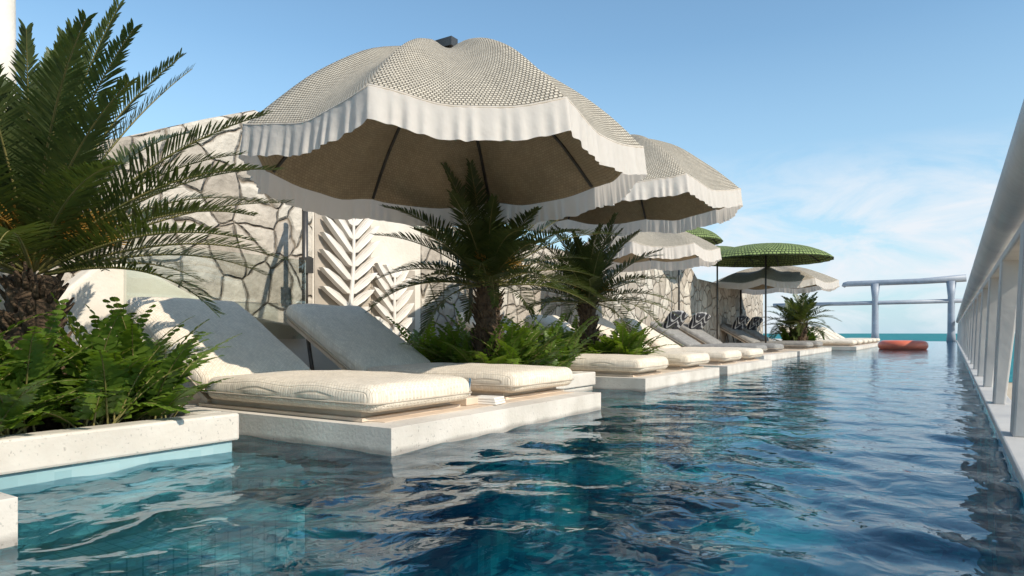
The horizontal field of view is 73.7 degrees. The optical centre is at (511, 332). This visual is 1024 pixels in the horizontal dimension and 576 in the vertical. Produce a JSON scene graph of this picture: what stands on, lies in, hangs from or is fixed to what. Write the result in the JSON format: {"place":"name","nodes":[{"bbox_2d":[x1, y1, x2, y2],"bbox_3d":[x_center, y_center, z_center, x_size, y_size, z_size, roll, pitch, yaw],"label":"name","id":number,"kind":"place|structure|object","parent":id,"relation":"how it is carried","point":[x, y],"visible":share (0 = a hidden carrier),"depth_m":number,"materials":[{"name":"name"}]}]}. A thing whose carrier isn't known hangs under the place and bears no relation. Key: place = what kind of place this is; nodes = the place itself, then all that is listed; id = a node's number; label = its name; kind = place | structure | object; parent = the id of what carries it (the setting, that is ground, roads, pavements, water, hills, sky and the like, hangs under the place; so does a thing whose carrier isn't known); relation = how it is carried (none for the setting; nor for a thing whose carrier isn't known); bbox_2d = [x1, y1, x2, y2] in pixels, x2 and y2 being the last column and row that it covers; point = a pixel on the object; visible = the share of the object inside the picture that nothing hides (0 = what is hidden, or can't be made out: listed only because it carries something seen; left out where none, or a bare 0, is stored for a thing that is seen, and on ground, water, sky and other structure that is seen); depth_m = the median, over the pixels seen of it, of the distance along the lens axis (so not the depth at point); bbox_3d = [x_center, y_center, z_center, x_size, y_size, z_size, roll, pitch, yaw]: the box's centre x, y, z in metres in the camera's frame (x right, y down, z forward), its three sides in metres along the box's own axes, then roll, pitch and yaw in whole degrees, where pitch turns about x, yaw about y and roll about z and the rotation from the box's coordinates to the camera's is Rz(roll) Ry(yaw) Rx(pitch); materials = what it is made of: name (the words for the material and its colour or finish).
{"place":"outdoors","nodes":[
{"label":"outdoors","id":0,"kind":"place"},
{"bbox_2d":[450,396,479,405],"bbox_3d":[-0.341,0.484,4.854,0.172,0.053,0.172,0,0,33],"label":"side tray","id":1,"kind":"object","parent":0,"point":[471,400],"visible":0.6,"depth_m":4.78,"materials":[{"name":"beige wood"}]},
{"bbox_2d":[468,378,471,396],"bbox_3d":[-0.341,0.389,4.854,0.112,0.132,0.112,0,0,33],"label":"drinking glass","id":2,"kind":"object","parent":1,"relation":"on","point":[470,384],"visible":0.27,"depth_m":4.83,"materials":[{"name":"clear glass"}]},
{"bbox_2d":[0,341,1023,575],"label":"pool water","id":3,"kind":"structure","parent":0,"point":[875,461],"depth_m":2.73,"materials":[{"name":"blue liquid"}]},
{"bbox_2d":[556,371,594,391],"bbox_3d":[-0.368,0.839,7.648,2.046,0.778,1.736,0,0,33],"label":"planter","id":4,"kind":"object","parent":3,"relation":"in","point":[582,381],"visible":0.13,"depth_m":7.55,"materials":[{"name":"concrete"}]},
{"bbox_2d":[365,158,621,362],"bbox_3d":[-0.180,-0.677,6.967,2.550,2.344,2.655,0,0,33],"label":"palm tree","id":5,"kind":"object","parent":4,"relation":"on","point":[486,251],"visible":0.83,"depth_m":6.56,"materials":[{"name":"green plant"}]},
{"bbox_2d":[386,303,609,368],"bbox_3d":[-0.158,0.095,7.161,2.556,0.797,2.191,0,0,-16],"label":"fern shrub","id":6,"kind":"object","parent":4,"relation":"on","point":[520,345],"visible":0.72,"depth_m":6.87,"materials":[{"name":"green plant"}]},
{"bbox_2d":[877,340,928,349],"bbox_3d":[15.427,0.515,26.962,1.756,0.396,1.756,0,0,33],"label":"pool float","id":7,"kind":"object","parent":3,"relation":"in","point":[906,344],"visible":0.8,"depth_m":26.28,"materials":[{"name":"red plastic"}]},
{"bbox_3d":[10.295,0.832,24.971,1.452,0.792,1.386,0,0,33],"label":"planter","id":8,"kind":"object","parent":3,"relation":"in","visible":0},
{"bbox_2d":[760,298,832,340],"bbox_3d":[10.311,-0.393,24.927,2.403,1.865,2.469,0,0,-25],"label":"palm tree","id":9,"kind":"object","parent":8,"relation":"in","point":[793,334],"visible":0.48,"depth_m":24.80,"materials":[{"name":"green plant"}]},
{"bbox_2d":[769,320,826,340],"bbox_3d":[10.559,0.025,25.042,2.384,0.937,2.025,0,0,33],"label":"fern shrub","id":10,"kind":"object","parent":8,"relation":"on","point":[784,335],"visible":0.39,"depth_m":24.73,"materials":[{"name":"green plant"}]},
{"bbox_2d":[16,0,1023,333],"label":"sky","id":11,"kind":"structure","parent":0,"point":[875,136],"materials":[{"name":"blue"}]},
{"bbox_2d":[763,333,1014,381],"bbox_3d":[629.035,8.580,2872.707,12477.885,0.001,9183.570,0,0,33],"label":"sea","id":12,"kind":"structure","parent":0,"point":[912,336],"depth_m":1419.55,"materials":[{"name":"liquid"}]},
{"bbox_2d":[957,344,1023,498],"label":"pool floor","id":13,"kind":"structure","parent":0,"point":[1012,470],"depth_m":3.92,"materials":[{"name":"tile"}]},
{"bbox_2d":[0,492,17,548],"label":"lounger platform","id":14,"kind":"structure","parent":13,"relation":"on","point":[8,520],"depth_m":2.12,"materials":[{"name":"concrete"}]},
{"bbox_2d":[175,391,600,455],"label":"lounger platform","id":15,"kind":"structure","parent":13,"relation":"on","point":[395,436],"depth_m":4.17,"materials":[{"name":"concrete"}]},
{"bbox_2d":[59,264,339,386],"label":"curved wall","id":16,"kind":"structure","parent":15,"relation":"on","point":[92,289],"depth_m":5.67,"materials":[{"name":"white paint"}]},
{"bbox_2d":[174,245,305,338],"bbox_3d":[-2.670,-0.346,6.395,0.010,0.825,1.848,0,0,33],"label":"glass balustrade","id":17,"kind":"object","parent":15,"relation":"on","point":[305,275],"visible":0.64,"depth_m":7.17,"materials":[{"name":"clear glass"}]},
{"bbox_2d":[123,297,471,421],"bbox_3d":[-1.631,0.117,4.940,2.666,0.796,0.997,0,0,33],"label":"sun lounger","id":18,"kind":"object","parent":15,"relation":"on","point":[261,367],"visible":0.9,"depth_m":4.56,"materials":[{"name":"fabric"}]},
{"bbox_2d":[283,304,573,399],"bbox_3d":[-0.826,0.116,6.227,2.666,0.799,0.998,0,0,33],"label":"sun lounger","id":19,"kind":"object","parent":15,"relation":"on","point":[353,338],"visible":0.81,"depth_m":6.18,"materials":[{"name":"fabric"}]},
{"bbox_2d":[238,36,646,303],"bbox_3d":[-0.645,-0.859,5.816,4.101,2.748,2.802,0,0,77],"label":"patio umbrella","id":20,"kind":"object","parent":15,"relation":"on","point":[366,133],"visible":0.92,"depth_m":4.80,"materials":[{"name":"beige fabric"}]},
{"bbox_2d":[478,395,504,404],"bbox_3d":[-0.175,0.485,4.904,0.211,0.050,0.158,0,0,25],"label":"book stack","id":21,"kind":"object","parent":15,"relation":"on","point":[489,400],"visible":0.8,"depth_m":4.83,"materials":[{"name":"white paper"}]},
{"bbox_2d":[592,367,718,391],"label":"lounger platform","id":22,"kind":"structure","parent":13,"relation":"on","point":[663,379],"depth_m":7.96,"materials":[{"name":"concrete"}]},
{"bbox_2d":[456,312,668,376],"bbox_3d":[0.608,0.117,8.875,2.666,0.796,0.997,0,0,33],"label":"sun lounger","id":23,"kind":"object","parent":22,"relation":"on","point":[623,365],"visible":0.34,"depth_m":8.06,"materials":[{"name":"fabric"}]},
{"bbox_2d":[468,134,742,310],"bbox_3d":[0.919,-1.018,8.682,3.721,3.065,2.894,0,0,6],"label":"patio umbrella","id":24,"kind":"object","parent":22,"relation":"on","point":[676,189],"visible":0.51,"depth_m":8.48,"materials":[{"name":"beige fabric"}]},
{"bbox_2d":[523,315,709,369],"bbox_3d":[1.538,0.116,10.318,2.666,0.799,0.998,0,0,33],"label":"sun lounger","id":25,"kind":"object","parent":22,"relation":"on","point":[677,360],"visible":0.31,"depth_m":9.57,"materials":[{"name":"fabric"}]},
{"bbox_3d":[0.984,0.832,9.623,1.782,0.792,0.449,0,0,33],"label":"planter","id":26,"kind":"object","parent":22,"relation":"on","visible":0},
{"bbox_2d":[504,212,681,352],"bbox_3d":[1.027,-0.562,9.578,2.560,2.087,2.335,0,0,-12],"label":"palm tree","id":27,"kind":"object","parent":26,"relation":"in","point":[598,261],"visible":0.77,"depth_m":9.28,"materials":[{"name":"green plant"}]},
{"bbox_2d":[552,315,681,354],"bbox_3d":[1.355,0.109,9.455,2.059,0.729,1.398,0,0,33],"label":"fern shrub","id":28,"kind":"object","parent":26,"relation":"on","point":[626,343],"visible":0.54,"depth_m":9.08,"materials":[{"name":"green plant"}]},
{"bbox_2d":[699,359,771,375],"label":"lounger platform","id":29,"kind":"structure","parent":13,"relation":"on","point":[737,367],"depth_m":11.17,"materials":[{"name":"concrete"}]},
{"bbox_2d":[583,231,721,271],"bbox_3d":[2.377,-0.764,12.477,2.584,2.557,2.642,0,0,-4],"label":"patio umbrella","id":30,"kind":"object","parent":29,"relation":"on","point":[685,250],"visible":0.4,"depth_m":11.62,"materials":[{"name":"beige fabric"}]},
{"bbox_2d":[578,318,741,364],"bbox_3d":[2.522,0.117,11.843,2.666,0.796,0.997,0,0,33],"label":"sun lounger","id":31,"kind":"object","parent":29,"relation":"on","point":[721,356],"visible":0.4,"depth_m":11.21,"materials":[{"name":"fabric"}]},
{"bbox_2d":[614,318,762,360],"bbox_3d":[3.362,0.116,13.146,2.666,0.799,0.998,0,0,33],"label":"sun lounger","id":32,"kind":"object","parent":29,"relation":"on","point":[749,354],"visible":0.42,"depth_m":12.98,"materials":[{"name":"fabric"}]},
{"bbox_2d":[755,351,796,360],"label":"lounger platform","id":33,"kind":"structure","parent":13,"relation":"on","point":[780,355],"depth_m":16.64,"materials":[{"name":"concrete"}]},
{"bbox_2d":[678,227,722,329],"bbox_3d":[4.413,-1.152,18.044,2.244,3.359,2.244,0,0,33],"label":"green parasol","id":34,"kind":"object","parent":33,"relation":"on","point":[709,236],"visible":0.23,"depth_m":17.39,"materials":[{"name":"fabric"}]},
{"bbox_2d":[650,310,767,351],"bbox_3d":[4.738,-0.017,16.618,2.666,1.065,0.997,0,0,33],"label":"sun lounger","id":35,"kind":"object","parent":33,"relation":"on","point":[674,322],"visible":0.69,"depth_m":16.67,"materials":[{"name":"grey fabric"}]},
{"bbox_2d":[680,312,783,352],"bbox_3d":[5.775,-0.017,18.226,2.666,1.065,0.997,0,0,33],"label":"sun lounger","id":36,"kind":"object","parent":33,"relation":"on","point":[694,326],"visible":0.66,"depth_m":18.28,"materials":[{"name":"grey fabric"}]},
{"bbox_2d":[778,347,831,356],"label":"lounger platform","id":37,"kind":"structure","parent":13,"relation":"on","point":[805,352],"depth_m":20.36,"materials":[{"name":"stone"}]},
{"bbox_2d":[716,245,759,338],"bbox_3d":[6.309,-1.069,20.984,2.508,3.194,2.508,0,0,33],"label":"green parasol","id":38,"kind":"object","parent":37,"relation":"on","point":[753,259],"visible":0.31,"depth_m":20.96,"materials":[{"name":"fabric"}]},
{"bbox_2d":[720,315,813,348],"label":"sun lounger","id":39,"kind":"object","parent":37,"relation":"on","point":[736,327],"visible":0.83,"depth_m":21.64,"materials":[{"name":"grey fabric"}]},
{"bbox_2d":[712,243,833,342],"bbox_3d":[7.370,-1.036,19.828,3.630,3.102,3.630,0,0,33],"label":"green parasol","id":40,"kind":"object","parent":37,"relation":"on","point":[776,254],"visible":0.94,"depth_m":19.81,"materials":[{"name":"fabric"}]},
{"bbox_2d":[714,266,839,342],"bbox_3d":[8.435,-0.879,22.207,3.717,2.787,3.738,0,0,-40],"label":"patio umbrella","id":41,"kind":"object","parent":37,"relation":"on","point":[790,279],"visible":0.81,"depth_m":21.21,"materials":[{"name":"beige fabric"}]},
{"bbox_2d":[742,316,822,347],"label":"sun lounger","id":42,"kind":"object","parent":37,"relation":"on","point":[753,324],"visible":0.53,"depth_m":23.24,"materials":[{"name":"grey fabric"}]},
{"bbox_2d":[762,292,841,340],"bbox_3d":[10.220,-0.572,23.907,2.606,2.108,2.577,0,0,-14],"label":"palm tree","id":43,"kind":"object","parent":37,"relation":"on","point":[802,311],"visible":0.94,"depth_m":23.83,"materials":[{"name":"green plant"}]},
{"bbox_2d":[818,342,878,350],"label":"lounger platform","id":44,"kind":"structure","parent":13,"relation":"on","point":[855,347],"depth_m":25.00,"materials":[{"name":"stone"}]},
{"bbox_2d":[780,326,856,345],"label":"sun lounger","id":45,"kind":"object","parent":44,"relation":"on","point":[839,342],"visible":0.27,"depth_m":25.47,"materials":[{"name":"fabric"}]},
{"bbox_2d":[791,327,862,344],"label":"sun lounger","id":46,"kind":"object","parent":44,"relation":"on","point":[859,341],"visible":0.23,"depth_m":27.30,"materials":[{"name":"fabric"}]},
{"bbox_2d":[809,329,867,344],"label":"sun lounger","id":47,"kind":"object","parent":44,"relation":"on","point":[865,340],"visible":0.23,"depth_m":28.87,"materials":[{"name":"fabric"}]},
{"bbox_2d":[808,326,871,343],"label":"sun lounger","id":48,"kind":"object","parent":44,"relation":"on","point":[869,341],"visible":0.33,"depth_m":31.03,"materials":[{"name":"fabric"}]},
{"bbox_2d":[816,327,875,342],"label":"sun lounger","id":49,"kind":"object","parent":44,"relation":"on","point":[836,337],"visible":0.34,"depth_m":32.75,"materials":[{"name":"fabric"}]},
{"bbox_2d":[821,327,879,342],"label":"sun lounger","id":50,"kind":"object","parent":44,"relation":"on","point":[840,336],"visible":0.27,"depth_m":34.56,"materials":[{"name":"fabric"}]},
{"bbox_2d":[956,340,1023,491],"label":"pool coping","id":51,"kind":"object","parent":13,"relation":"on","point":[1000,415],"visible":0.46,"depth_m":4.35,"materials":[{"name":"white stone"}]},
{"bbox_2d":[956,100,1023,436],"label":"balustrade","id":52,"kind":"object","parent":51,"relation":"on","point":[990,319],"visible":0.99,"depth_m":5.40,"materials":[{"name":"white metal"}]},
{"bbox_3d":[-3.157,1.122,3.568,3.102,0.264,2.574,0,0,33],"label":"pool ledge","id":53,"kind":"object","parent":13,"relation":"on","visible":0},
{"bbox_2d":[0,408,238,489],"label":"planter","id":54,"kind":"object","parent":53,"relation":"on","point":[37,456],"visible":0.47,"depth_m":3.25,"materials":[{"name":"concrete"}]},
{"bbox_2d":[0,293,241,435],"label":"fern shrub","id":55,"kind":"object","parent":54,"relation":"on","point":[122,372],"visible":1,"depth_m":3.31,"materials":[{"name":"green plant"}]},
{"bbox_2d":[0,0,294,431],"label":"palm tree","id":56,"kind":"object","parent":54,"relation":"on","point":[55,172],"visible":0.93,"depth_m":3.35,"materials":[{"name":"green plant"}]},
{"bbox_2d":[1007,382,1011,400],"bbox_3d":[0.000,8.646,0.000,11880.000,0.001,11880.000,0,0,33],"label":"ground","id":57,"kind":"structure","parent":0,"point":[1009,392],"depth_m":100.69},
{"bbox_3d":[6.630,4.547,28.160,20.216,8.065,65.076,0,0,33],"label":"hotel building","id":58,"kind":"object","parent":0,"visible":0},
{"bbox_2d":[0,0,16,310],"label":"white column","id":59,"kind":"structure","parent":58,"relation":"on","point":[7,27],"depth_m":4.77,"materials":[{"name":"paint"}]},
{"bbox_2d":[36,110,311,322],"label":"stone wall","id":60,"kind":"structure","parent":58,"relation":"on","point":[276,228],"depth_m":7.07,"materials":[{"name":"beige stone"}]},
{"bbox_2d":[312,212,419,369],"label":"plaster wall","id":61,"kind":"structure","parent":58,"relation":"on","point":[393,252],"depth_m":8.91,"materials":[{"name":"white paint"}]},
{"bbox_2d":[318,216,379,310],"bbox_3d":[-1.975,-0.846,8.400,0.112,1.701,0.958,0,0,33],"label":"palm leaf relief","id":62,"kind":"object","parent":61,"relation":"attached to","point":[342,233],"visible":0.64,"depth_m":8.34,"materials":[{"name":"white paint"}]},
{"bbox_2d":[370,263,414,340],"bbox_3d":[-1.565,-0.214,9.035,0.112,1.358,0.786,0,0,33],"label":"palm leaf relief","id":63,"kind":"object","parent":61,"relation":"attached to","point":[383,284],"visible":0.57,"depth_m":8.99,"materials":[{"name":"white paint"}]},
{"bbox_2d":[420,226,762,342],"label":"stone wall","id":64,"kind":"structure","parent":58,"relation":"on","point":[697,295],"depth_m":16.53,"materials":[{"name":"beige stone"}]},
{"bbox_2d":[773,274,966,340],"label":"rail frame","id":65,"kind":"object","parent":58,"relation":"on","point":[949,281],"visible":0.82,"depth_m":51.60,"materials":[{"name":"paint"}]}
]}

